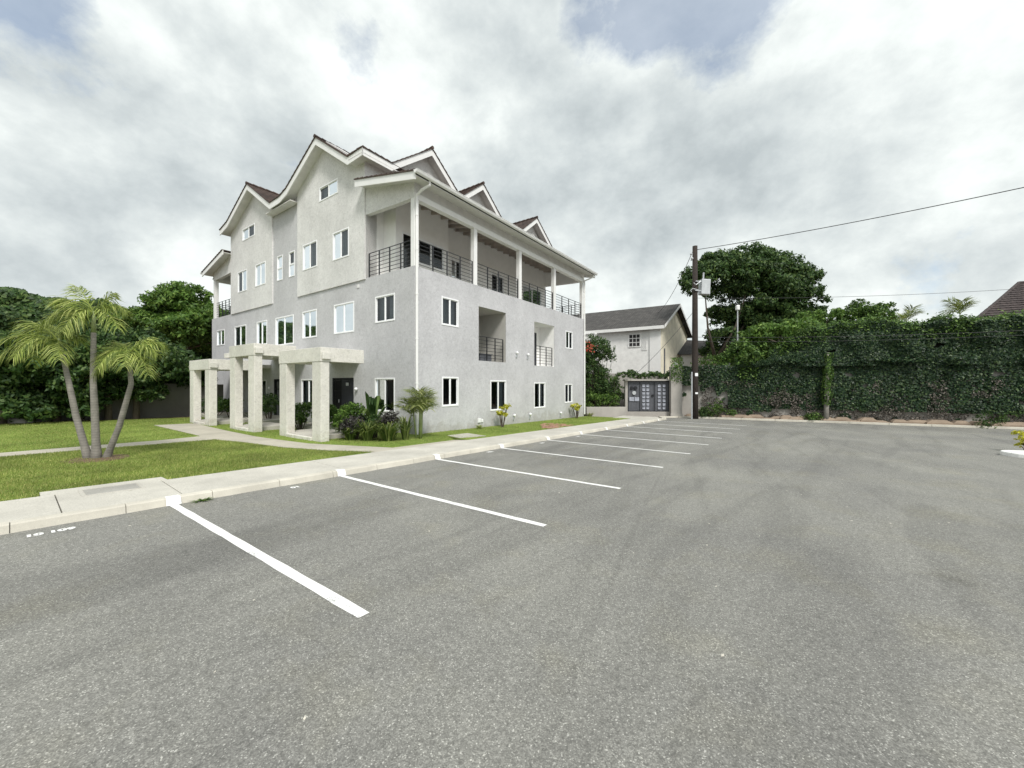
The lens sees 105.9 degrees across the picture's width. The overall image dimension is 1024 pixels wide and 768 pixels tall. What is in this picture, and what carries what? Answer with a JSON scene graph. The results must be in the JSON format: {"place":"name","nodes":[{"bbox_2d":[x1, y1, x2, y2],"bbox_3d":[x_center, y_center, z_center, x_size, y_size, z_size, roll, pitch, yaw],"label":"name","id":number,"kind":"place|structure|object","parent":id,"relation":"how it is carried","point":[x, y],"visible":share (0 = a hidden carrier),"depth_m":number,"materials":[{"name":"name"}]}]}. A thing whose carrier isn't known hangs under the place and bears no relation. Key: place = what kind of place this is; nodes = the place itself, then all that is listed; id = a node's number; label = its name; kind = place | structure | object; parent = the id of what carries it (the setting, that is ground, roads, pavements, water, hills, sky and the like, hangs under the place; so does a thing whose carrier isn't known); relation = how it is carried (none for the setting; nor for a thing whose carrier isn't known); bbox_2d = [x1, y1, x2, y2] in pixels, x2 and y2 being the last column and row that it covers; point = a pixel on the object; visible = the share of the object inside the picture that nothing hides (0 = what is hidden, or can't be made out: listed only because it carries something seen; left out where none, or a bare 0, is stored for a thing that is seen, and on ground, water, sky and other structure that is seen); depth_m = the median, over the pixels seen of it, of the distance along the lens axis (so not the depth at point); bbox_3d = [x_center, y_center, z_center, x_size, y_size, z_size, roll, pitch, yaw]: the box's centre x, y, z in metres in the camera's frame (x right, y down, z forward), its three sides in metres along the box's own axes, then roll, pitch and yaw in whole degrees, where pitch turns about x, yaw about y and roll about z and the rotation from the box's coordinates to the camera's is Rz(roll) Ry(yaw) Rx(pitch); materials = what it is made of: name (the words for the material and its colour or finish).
{"place":"outdoors","nodes":[
{"label":"outdoors","id":0,"kind":"place"},
{"bbox_2d":[0,417,204,452],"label":"lawn","id":1,"kind":"structure","parent":0,"point":[77,444],"depth_m":13.24,"materials":[{"name":"green plant"}]},
{"bbox_2d":[217,398,243,417],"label":"shrub","id":2,"kind":"object","parent":1,"relation":"on","point":[223,405],"visible":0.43,"depth_m":20.05,"materials":[{"name":"green plant"}]},
{"bbox_2d":[0,436,211,456],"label":"narrow path","id":3,"kind":"structure","parent":0,"point":[189,439],"depth_m":10.99,"materials":[{"name":"concrete"}]},
{"bbox_2d":[155,423,462,452],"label":"footpath","id":4,"kind":"structure","parent":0,"point":[205,431],"depth_m":12.47,"materials":[{"name":"concrete"}]},
{"bbox_2d":[0,416,629,500],"bbox_3d":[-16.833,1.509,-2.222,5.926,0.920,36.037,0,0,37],"label":"lawn","id":5,"kind":"structure","parent":0,"point":[149,467],"depth_m":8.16,"materials":[{"name":"green plant"}]},
{"bbox_2d":[0,283,169,463],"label":"palm tree","id":6,"kind":"object","parent":5,"relation":"on","point":[94,452],"visible":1,"depth_m":8.94,"materials":[{"name":"green plant"}]},
{"bbox_2d":[205,422,453,447],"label":"lawn","id":7,"kind":"structure","parent":0,"point":[362,443],"depth_m":13.01,"materials":[{"name":"green plant"}]},
{"bbox_2d":[262,392,279,418],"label":"shrub","id":8,"kind":"object","parent":7,"relation":"on","point":[269,400],"visible":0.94,"depth_m":19.04,"materials":[{"name":"green plant"}]},
{"bbox_2d":[295,402,311,429],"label":"shrub","id":9,"kind":"object","parent":7,"relation":"on","point":[300,416],"visible":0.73,"depth_m":15.62,"materials":[{"name":"green plant"}]},
{"bbox_2d":[304,402,338,422],"bbox_3d":[-7.852,1.338,16.030,1.673,1.337,1.207,0,0,35],"label":"shrub","id":10,"kind":"object","parent":7,"relation":"on","point":[332,410],"visible":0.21,"depth_m":15.80,"materials":[{"name":"green plant"}]},
{"bbox_2d":[330,402,364,436],"bbox_3d":[-5.671,1.305,13.603,1.299,1.363,1.160,0,0,12],"label":"shrub","id":11,"kind":"object","parent":7,"relation":"on","point":[347,410],"visible":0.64,"depth_m":13.36,"materials":[{"name":"green plant"}]},
{"bbox_2d":[336,426,358,440],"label":"strap plant","id":12,"kind":"object","parent":7,"relation":"on","point":[349,436],"visible":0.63,"depth_m":12.72,"materials":[{"name":"green plant"}]},
{"bbox_2d":[337,415,367,438],"bbox_3d":[-5.357,1.514,13.065,1.206,0.936,1.078,0,0,35],"label":"shrub","id":13,"kind":"object","parent":7,"relation":"on","point":[352,423],"visible":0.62,"depth_m":12.83,"materials":[{"name":"green plant"}]},
{"bbox_2d":[350,419,381,440],"bbox_3d":[-4.784,1.515,12.805,1.321,0.782,1.313,0,0,-29],"label":"strap plant","id":14,"kind":"object","parent":7,"relation":"on","point":[366,433],"visible":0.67,"depth_m":12.65,"materials":[{"name":"green plant"}]},
{"bbox_2d":[354,391,390,436],"bbox_3d":[-4.787,1.081,13.515,1.040,1.674,1.435,0,0,33],"label":"broad leaf plant","id":15,"kind":"object","parent":7,"relation":"on","point":[372,404],"visible":0.63,"depth_m":13.46,"materials":[{"name":"green plant"}]},
{"bbox_2d":[374,410,399,426],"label":"shrub","id":16,"kind":"object","parent":7,"relation":"on","point":[389,418],"visible":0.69,"depth_m":13.09,"materials":[{"name":"grey plant"}]},
{"bbox_2d":[369,421,410,440],"bbox_3d":[-4.101,1.541,12.792,1.730,0.748,1.741,0,0,43],"label":"strap plant","id":17,"kind":"object","parent":7,"relation":"on","point":[387,431],"visible":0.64,"depth_m":12.65,"materials":[{"name":"green plant"}]},
{"bbox_2d":[396,415,414,439],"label":"strap plant","id":18,"kind":"object","parent":7,"relation":"on","point":[406,433],"visible":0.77,"depth_m":13.08,"materials":[{"name":"green plant"}]},
{"bbox_2d":[394,385,440,438],"bbox_3d":[-3.374,0.985,13.597,1.950,1.955,1.725,0,0,0],"label":"areca palm","id":19,"kind":"object","parent":7,"relation":"on","point":[419,401],"visible":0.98,"depth_m":13.41,"materials":[{"name":"green plant"}]},
{"bbox_2d":[0,416,659,532],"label":"pavement","id":20,"kind":"structure","parent":0,"point":[56,502],"depth_m":7.14,"materials":[{"name":"concrete"}]},
{"bbox_2d":[78,482,145,496],"bbox_3d":[-6.548,1.735,6.330,0.560,0.037,0.720,0,-1,38],"label":"drain cover","id":21,"kind":"object","parent":20,"relation":"on","point":[108,489],"visible":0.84,"depth_m":6.30,"materials":[{"name":"concrete"}]},
{"bbox_2d":[0,418,1023,767],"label":"parking lot","id":22,"kind":"structure","parent":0,"point":[594,626],"depth_m":3.10,"materials":[{"name":"grey asphalt"}]},
{"bbox_2d":[165,495,369,617],"bbox_3d":[-3.197,1.774,4.514,4.980,0.122,0.180,0,0,35],"label":"parking line","id":23,"kind":"object","parent":22,"relation":"on","point":[329,595],"visible":1,"depth_m":3.92,"materials":[{"name":"paint"}]},
{"bbox_2d":[0,419,660,534],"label":"kerb","id":24,"kind":"structure","parent":22,"relation":"on","point":[20,525],"depth_m":6.44,"materials":[{"name":"concrete"}]},
{"bbox_2d":[336,469,546,525],"bbox_3d":[-1.579,1.833,6.614,4.981,0.122,0.180,0,0,35],"label":"parking line","id":25,"kind":"object","parent":22,"relation":"on","point":[341,472],"visible":1,"depth_m":6.27,"materials":[{"name":"paint"}]},
{"bbox_2d":[432,454,619,488],"bbox_3d":[0.002,1.890,8.666,4.981,0.122,0.180,0,0,35],"label":"parking line","id":26,"kind":"object","parent":22,"relation":"on","point":[437,456],"visible":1,"depth_m":8.42,"materials":[{"name":"paint"}]},
{"bbox_2d":[499,444,662,467],"bbox_3d":[1.612,1.949,10.756,4.981,0.122,0.180,0,0,35],"label":"parking line","id":27,"kind":"object","parent":22,"relation":"on","point":[501,445],"visible":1,"depth_m":10.69,"materials":[{"name":"paint"}]},
{"bbox_2d":[1000,450,1023,457],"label":"traffic island","id":28,"kind":"structure","parent":22,"relation":"on","point":[1016,453],"depth_m":11.85,"materials":[{"name":"paint"}]},
{"bbox_2d":[0,0,1023,344],"label":"sky","id":29,"kind":"structure","parent":0,"point":[637,134],"materials":[{"name":"white"}]},
{"bbox_2d":[422,416,628,439],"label":"lawn","id":30,"kind":"structure","parent":0,"point":[519,428],"depth_m":17.40,"materials":[{"name":"green plant"}]},
{"bbox_2d":[496,404,511,426],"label":"croton bush","id":31,"kind":"object","parent":30,"relation":"on","point":[501,414],"visible":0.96,"depth_m":18.23,"materials":[{"name":"yellow plant"}]},
{"bbox_3d":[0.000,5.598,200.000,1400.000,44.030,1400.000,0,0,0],"label":"ground","id":32,"kind":"structure","parent":0,"visible":0},
{"bbox_2d":[8,417,185,423],"bbox_3d":[-30.237,1.555,9.908,8.000,0.981,38.802,0,0,38],"label":"planting bed","id":33,"kind":"object","parent":32,"relation":"on","point":[117,419],"depth_m":20.42,"materials":[{"name":"soil"}]},
{"bbox_2d":[0,329,62,423],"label":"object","id":34,"kind":"object","parent":33,"relation":"on","point":[17,398],"visible":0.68,"depth_m":16.37,"materials":[{"name":"green plant"}]},
{"bbox_2d":[0,328,121,421],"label":"wall tree","id":35,"kind":"object","parent":33,"relation":"on","point":[55,383],"visible":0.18,"depth_m":17.42,"materials":[{"name":"green plant"}]},
{"bbox_2d":[29,323,127,420],"bbox_3d":[-20.522,-0.416,18.444,4.583,5.132,3.942,0,0,0],"label":"wall tree","id":36,"kind":"object","parent":33,"relation":"on","point":[83,372],"visible":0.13,"depth_m":17.84,"materials":[{"name":"green plant"}]},
{"bbox_2d":[53,331,148,419],"bbox_3d":[-20.220,-0.193,18.923,4.192,4.726,3.994,0,0,0],"label":"wall tree","id":37,"kind":"object","parent":33,"relation":"on","point":[106,397],"visible":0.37,"depth_m":18.48,"materials":[{"name":"green plant"}]},
{"bbox_2d":[106,325,189,418],"bbox_3d":[-19.446,-0.426,20.048,4.606,5.238,2.845,0,0,7],"label":"wall tree","id":38,"kind":"object","parent":33,"relation":"on","point":[168,367],"visible":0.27,"depth_m":19.74,"materials":[{"name":"green plant"}]},
{"bbox_2d":[0,286,211,359],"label":"tree line","id":39,"kind":"object","parent":32,"relation":"on","point":[16,304],"visible":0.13,"depth_m":30.52,"materials":[{"name":"green plant"}]},
{"bbox_2d":[8,383,222,422],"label":"garden wall","id":40,"kind":"structure","parent":32,"relation":"on","point":[175,402],"depth_m":21.29,"materials":[{"name":"grey concrete"}]},
{"bbox_2d":[109,280,228,352],"bbox_3d":[-27.174,-3.069,32.383,8.636,10.740,8.323,0,0,0],"label":"garden tree","id":41,"kind":"object","parent":32,"relation":"on","point":[178,312],"visible":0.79,"depth_m":30.07,"materials":[{"name":"green plant"}]},
{"bbox_2d":[135,337,218,388],"bbox_3d":[-19.978,-0.365,21.968,4.307,5.173,4.956,0,0,27],"label":"garden tree","id":42,"kind":"object","parent":32,"relation":"on","point":[185,378],"visible":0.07,"depth_m":21.90,"materials":[{"name":"green plant"}]},
{"bbox_2d":[187,134,597,441],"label":"apartment building","id":43,"kind":"structure","parent":32,"relation":"on","point":[354,275],"depth_m":18.14,"materials":[{"name":"grey paint"}]},
{"bbox_2d":[217,329,224,345],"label":"window","id":44,"kind":"structure","parent":43,"relation":"in","point":[220,333],"depth_m":25.98,"materials":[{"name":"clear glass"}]},
{"bbox_2d":[234,324,245,345],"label":"window","id":45,"kind":"structure","parent":43,"relation":"in","point":[239,331],"depth_m":24.11,"materials":[{"name":"clear glass"}]},
{"bbox_2d":[237,269,246,292],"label":"window","id":46,"kind":"structure","parent":43,"relation":"in","point":[242,275],"depth_m":23.78,"materials":[{"name":"clear glass"}]},
{"bbox_2d":[242,223,254,241],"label":"window","id":47,"kind":"structure","parent":43,"relation":"in","point":[249,231],"depth_m":23.56,"materials":[{"name":"clear glass"}]},
{"bbox_2d":[255,261,265,286],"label":"window","id":48,"kind":"structure","parent":43,"relation":"in","point":[260,269],"depth_m":22.31,"materials":[{"name":"clear glass"}]},
{"bbox_2d":[257,320,266,343],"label":"window","id":49,"kind":"structure","parent":43,"relation":"in","point":[261,325],"depth_m":22.34,"materials":[{"name":"clear glass"}]},
{"bbox_2d":[274,379,279,414],"bbox_3d":[-12.711,0.795,21.194,1.200,2.130,0.120,0,0,35],"label":"door","id":50,"kind":"structure","parent":43,"relation":"in","point":[276,381],"depth_m":21.35,"materials":[{"name":"black metal"}]},
{"bbox_2d":[277,254,282,280],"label":"window","id":51,"kind":"structure","parent":43,"relation":"in","point":[279,258],"depth_m":21.16,"materials":[{"name":"clear glass"}]},
{"bbox_2d":[275,314,293,344],"bbox_3d":[-12.030,-2.865,21.029,2.060,1.550,0.720,0,0,35],"label":"window","id":52,"kind":"structure","parent":43,"relation":"in","point":[284,326],"depth_m":20.74,"materials":[{"name":"clear glass"}]},
{"bbox_2d":[289,250,294,276],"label":"window","id":53,"kind":"structure","parent":43,"relation":"in","point":[291,254],"depth_m":20.42,"materials":[{"name":"clear glass"}]},
{"bbox_2d":[301,379,311,404],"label":"window","id":54,"kind":"structure","parent":43,"relation":"in","point":[306,384],"depth_m":19.69,"materials":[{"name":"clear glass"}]},
{"bbox_2d":[302,309,316,338],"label":"window","id":55,"kind":"structure","parent":43,"relation":"in","point":[309,318],"depth_m":19.22,"materials":[{"name":"clear glass"}]},
{"bbox_2d":[302,240,316,270],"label":"window","id":56,"kind":"structure","parent":43,"relation":"in","point":[309,249],"depth_m":19.26,"materials":[{"name":"clear glass"}]},
{"bbox_2d":[319,178,337,201],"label":"window","id":57,"kind":"structure","parent":43,"relation":"in","point":[329,189],"depth_m":18.10,"materials":[{"name":"clear glass"}]},
{"bbox_2d":[332,227,348,260],"bbox_3d":[-7.563,-6.325,17.778,1.310,1.290,0.720,0,0,35],"label":"window","id":58,"kind":"structure","parent":43,"relation":"in","point":[341,237],"depth_m":17.65,"materials":[{"name":"clear glass"}]},
{"bbox_2d":[333,378,353,421],"bbox_3d":[-7.647,0.790,17.565,1.740,2.140,0.146,0,0,35],"label":"door","id":59,"kind":"structure","parent":43,"relation":"in","point":[343,388],"depth_m":17.63,"materials":[{"name":"black wood"}]},
{"bbox_2d":[334,301,353,333],"bbox_3d":[-7.402,-2.980,17.738,1.620,1.360,0.720,0,0,35],"label":"window","id":60,"kind":"structure","parent":43,"relation":"in","point":[343,312],"depth_m":17.45,"materials":[{"name":"clear glass"}]},
{"bbox_2d":[375,378,394,411],"bbox_3d":[-4.994,0.445,16.025,1.310,1.390,0.720,0,0,35],"label":"window","id":61,"kind":"structure","parent":43,"relation":"in","point":[384,387],"depth_m":16.02,"materials":[{"name":"clear glass"}]},
{"bbox_2d":[375,293,394,322],"bbox_3d":[-4.982,-3.080,16.017,1.280,1.100,0.720,0,0,35],"label":"window","id":62,"kind":"structure","parent":43,"relation":"in","point":[384,304],"depth_m":16.08,"materials":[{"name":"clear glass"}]},
{"bbox_2d":[402,231,410,268],"bbox_3d":[-4.905,-5.640,17.538,0.720,2.220,0.750,0,0,35],"label":"balcony door","id":63,"kind":"structure","parent":43,"relation":"in","point":[405,236],"depth_m":17.91,"materials":[{"name":"clear glass"}]},
{"bbox_2d":[419,238,443,271],"bbox_3d":[-4.122,-6.140,18.639,0.720,1.180,1.650,0,0,35],"label":"window","id":64,"kind":"structure","parent":43,"relation":"in","point":[421,243],"depth_m":19.06,"materials":[{"name":"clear glass"}]},
{"bbox_2d":[442,377,458,406],"bbox_3d":[-2.870,0.320,16.467,0.720,1.240,0.980,0,0,35],"label":"window","id":65,"kind":"structure","parent":43,"relation":"in","point":[450,385],"depth_m":16.79,"materials":[{"name":"white glass"}]},
{"bbox_2d":[442,296,458,327],"bbox_3d":[-2.876,-3.020,16.459,0.720,1.180,1.000,0,0,35],"label":"window","id":66,"kind":"structure","parent":43,"relation":"in","point":[450,307],"depth_m":16.39,"materials":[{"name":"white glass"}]},
{"bbox_2d":[451,258,459,279],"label":"window","id":67,"kind":"structure","parent":43,"relation":"in","point":[454,263],"depth_m":20.96,"materials":[{"name":"black glass"}]},
{"bbox_2d":[491,272,503,293],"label":"window","id":68,"kind":"structure","parent":43,"relation":"in","point":[493,274],"depth_m":24.51,"materials":[{"name":"black glass"}]},
{"bbox_2d":[490,380,505,410],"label":"window","id":69,"kind":"structure","parent":43,"relation":"in","point":[497,388],"depth_m":19.49,"materials":[{"name":"white glass"}]},
{"bbox_2d":[522,284,541,305],"bbox_3d":[1.163,-5.665,27.483,0.720,2.270,2.510,0,0,35],"label":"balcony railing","id":70,"kind":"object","parent":43,"relation":"in","point":[523,285],"depth_m":27.25,"materials":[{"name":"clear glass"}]},
{"bbox_2d":[534,382,545,408],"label":"window","id":71,"kind":"structure","parent":43,"relation":"in","point":[539,387],"depth_m":22.63,"materials":[{"name":"white glass"}]},
{"bbox_2d":[565,384,571,402],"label":"window","id":72,"kind":"structure","parent":43,"relation":"in","point":[568,387],"depth_m":25.48,"materials":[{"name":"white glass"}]},
{"bbox_2d":[566,331,572,348],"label":"window","id":73,"kind":"structure","parent":43,"relation":"in","point":[569,335],"depth_m":25.50,"materials":[{"name":"white glass"}]},
{"bbox_2d":[585,407,626,416],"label":"wall","id":74,"kind":"structure","parent":32,"relation":"on","point":[608,411],"depth_m":28.05,"materials":[{"name":"beige paint"}]},
{"bbox_2d":[585,374,667,406],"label":"wall","id":75,"kind":"structure","parent":32,"relation":"on","point":[621,382],"depth_m":30.97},
{"bbox_2d":[572,304,691,378],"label":"neighbour house","id":76,"kind":"structure","parent":32,"relation":"on","point":[639,338],"depth_m":38.09,"materials":[{"name":"grey paint"}]},
{"bbox_2d":[628,333,640,346],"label":"window","id":77,"kind":"structure","parent":76,"relation":"in","point":[634,340],"depth_m":37.19,"materials":[{"name":"white paint"}]},
{"bbox_2d":[623,379,669,417],"bbox_3d":[10.222,1.198,29.124,3.530,3.100,0.750,0,0,3],"label":"mailbox enclosure","id":78,"kind":"object","parent":32,"relation":"on","point":[647,397],"visible":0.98,"depth_m":28.99,"materials":[{"name":"black metal"}]},
{"bbox_2d":[615,369,669,378],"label":"hanging ivy","id":79,"kind":"object","parent":78,"relation":"on","point":[631,373],"visible":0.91,"depth_m":29.01,"materials":[{"name":"green plant"}]},
{"bbox_2d":[669,357,683,415],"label":"gate pillar","id":80,"kind":"structure","parent":32,"relation":"on","point":[675,388],"depth_m":28.29,"materials":[{"name":"white paint"}]},
{"bbox_2d":[678,340,711,366],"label":"distant house","id":81,"kind":"structure","parent":32,"relation":"on","point":[686,348],"depth_m":41.07,"materials":[{"name":"grey"}]},
{"bbox_2d":[690,245,710,418],"bbox_3d":[13.149,-3.474,27.150,1.407,12.453,0.560,0,0,0],"label":"utility pole","id":82,"kind":"object","parent":32,"relation":"on","point":[703,289],"visible":0.98,"depth_m":27.04,"materials":[{"name":"brown wood"}]},
{"bbox_2d":[698,187,1023,249],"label":"overhead cable","id":83,"kind":"object","parent":82,"relation":"attached to","point":[873,218],"visible":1,"depth_m":20.71,"materials":[{"name":"black rubber"}]},
{"bbox_2d":[725,330,1023,337],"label":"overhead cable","id":84,"kind":"object","parent":82,"relation":"attached to","point":[848,336],"visible":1,"depth_m":24.36,"materials":[{"name":"black rubber"}]},
{"bbox_2d":[690,354,735,365],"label":"garden tree","id":85,"kind":"object","parent":32,"relation":"on","point":[710,357],"visible":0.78,"depth_m":29.12,"materials":[{"name":"green plant"}]},
{"bbox_2d":[706,399,739,416],"bbox_3d":[14.965,1.819,27.513,2.469,1.569,1.069,0,0,0],"label":"bush","id":86,"kind":"object","parent":32,"relation":"on","point":[717,407],"visible":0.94,"depth_m":27.40,"materials":[{"name":"green plant"}]},
{"bbox_2d":[713,339,768,365],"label":"garden tree","id":87,"kind":"object","parent":32,"relation":"on","point":[745,351],"visible":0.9,"depth_m":27.65,"materials":[{"name":"green plant"}]},
{"bbox_2d":[678,241,832,366],"bbox_3d":[21.886,-5.021,36.322,13.747,15.854,7.728,0,0,0],"label":"shade tree","id":88,"kind":"object","parent":32,"relation":"on","point":[774,283],"visible":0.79,"depth_m":34.51,"materials":[{"name":"green plant"}]},
{"bbox_2d":[737,317,824,345],"bbox_3d":[20.023,-1.025,28.498,6.638,7.800,4.958,0,0,0],"label":"mango tree","id":89,"kind":"object","parent":32,"relation":"on","point":[768,329],"visible":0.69,"depth_m":27.45,"materials":[{"name":"green plant"}]},
{"bbox_2d":[784,308,848,328],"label":"garden tree","id":90,"kind":"object","parent":32,"relation":"on","point":[819,316],"visible":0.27,"depth_m":28.83,"materials":[{"name":"green plant"}]},
{"bbox_2d":[820,352,833,418],"bbox_3d":[20.744,0.277,25.413,0.738,4.705,0.686,0,0,43],"label":"vine wrapped trunk","id":91,"kind":"object","parent":32,"relation":"on","point":[827,373],"visible":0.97,"depth_m":25.29,"materials":[{"name":"green plant"}]},
{"bbox_2d":[659,416,1023,429],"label":"kerb","id":92,"kind":"structure","parent":32,"relation":"on","point":[875,423],"depth_m":24.61,"materials":[{"name":"concrete"}]},
{"bbox_2d":[682,364,1023,426],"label":"boundary wall","id":93,"kind":"structure","parent":32,"relation":"on","point":[686,405],"depth_m":25.19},
{"bbox_2d":[682,360,1023,421],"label":"ivy","id":94,"kind":"object","parent":93,"relation":"attached to","point":[840,387],"visible":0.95,"depth_m":24.62,"materials":[{"name":"green plant"}]},
{"bbox_2d":[701,380,1023,421],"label":"dry vine","id":95,"kind":"object","parent":93,"relation":"attached to","point":[863,414],"visible":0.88,"depth_m":24.62,"materials":[{"name":"green plant"}]},
{"bbox_2d":[736,309,1023,382],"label":"creeper","id":96,"kind":"object","parent":93,"relation":"attached to","point":[956,348],"visible":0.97,"depth_m":24.15,"materials":[{"name":"green plant"}]},
{"bbox_2d":[828,299,899,322],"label":"garden tree","id":97,"kind":"object","parent":32,"relation":"on","point":[858,309],"visible":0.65,"depth_m":30.15,"materials":[{"name":"green plant"}]},
{"bbox_2d":[891,304,926,320],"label":"yard palm","id":98,"kind":"object","parent":32,"relation":"on","point":[907,314],"visible":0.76,"depth_m":28.75,"materials":[{"name":"green plant"}]},
{"bbox_2d":[940,297,981,317],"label":"yard palm","id":99,"kind":"object","parent":32,"relation":"on","point":[959,304],"visible":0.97,"depth_m":26.90,"materials":[{"name":"green plant"}]},
{"bbox_2d":[972,410,1022,428],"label":"bush","id":100,"kind":"object","parent":32,"relation":"on","point":[1004,419],"visible":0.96,"depth_m":22.44,"materials":[{"name":"green plant"}]},
{"bbox_2d":[977,281,1023,319],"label":"house","id":101,"kind":"structure","parent":32,"relation":"on","point":[1008,301],"depth_m":30.31,"materials":[{"name":"brown tile"}]},
{"bbox_2d":[1011,430,1023,449],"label":"croton bush","id":102,"kind":"object","parent":32,"relation":"on","point":[1014,432],"visible":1,"depth_m":12.81,"materials":[{"name":"yellow plant"}]},
{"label":"raised bed","id":103,"kind":"structure","parent":32,"relation":"on","visible":0},
{"bbox_2d":[585,391,619,406],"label":"bush","id":104,"kind":"object","parent":103,"relation":"on","point":[600,397],"visible":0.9,"depth_m":28.77,"materials":[{"name":"green plant"}]},
{"bbox_2d":[585,333,623,406],"bbox_3d":[5.955,-0.871,30.311,5.878,6.223,3.010,0,0,0],"label":"flowering hedge","id":105,"kind":"object","parent":103,"relation":"on","point":[593,357],"visible":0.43,"depth_m":29.89,"materials":[{"name":"green plant"}]},
{"bbox_2d":[606,375,623,406],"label":"bush","id":106,"kind":"object","parent":103,"relation":"on","point":[617,388],"visible":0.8,"depth_m":29.45,"materials":[{"name":"green plant"}]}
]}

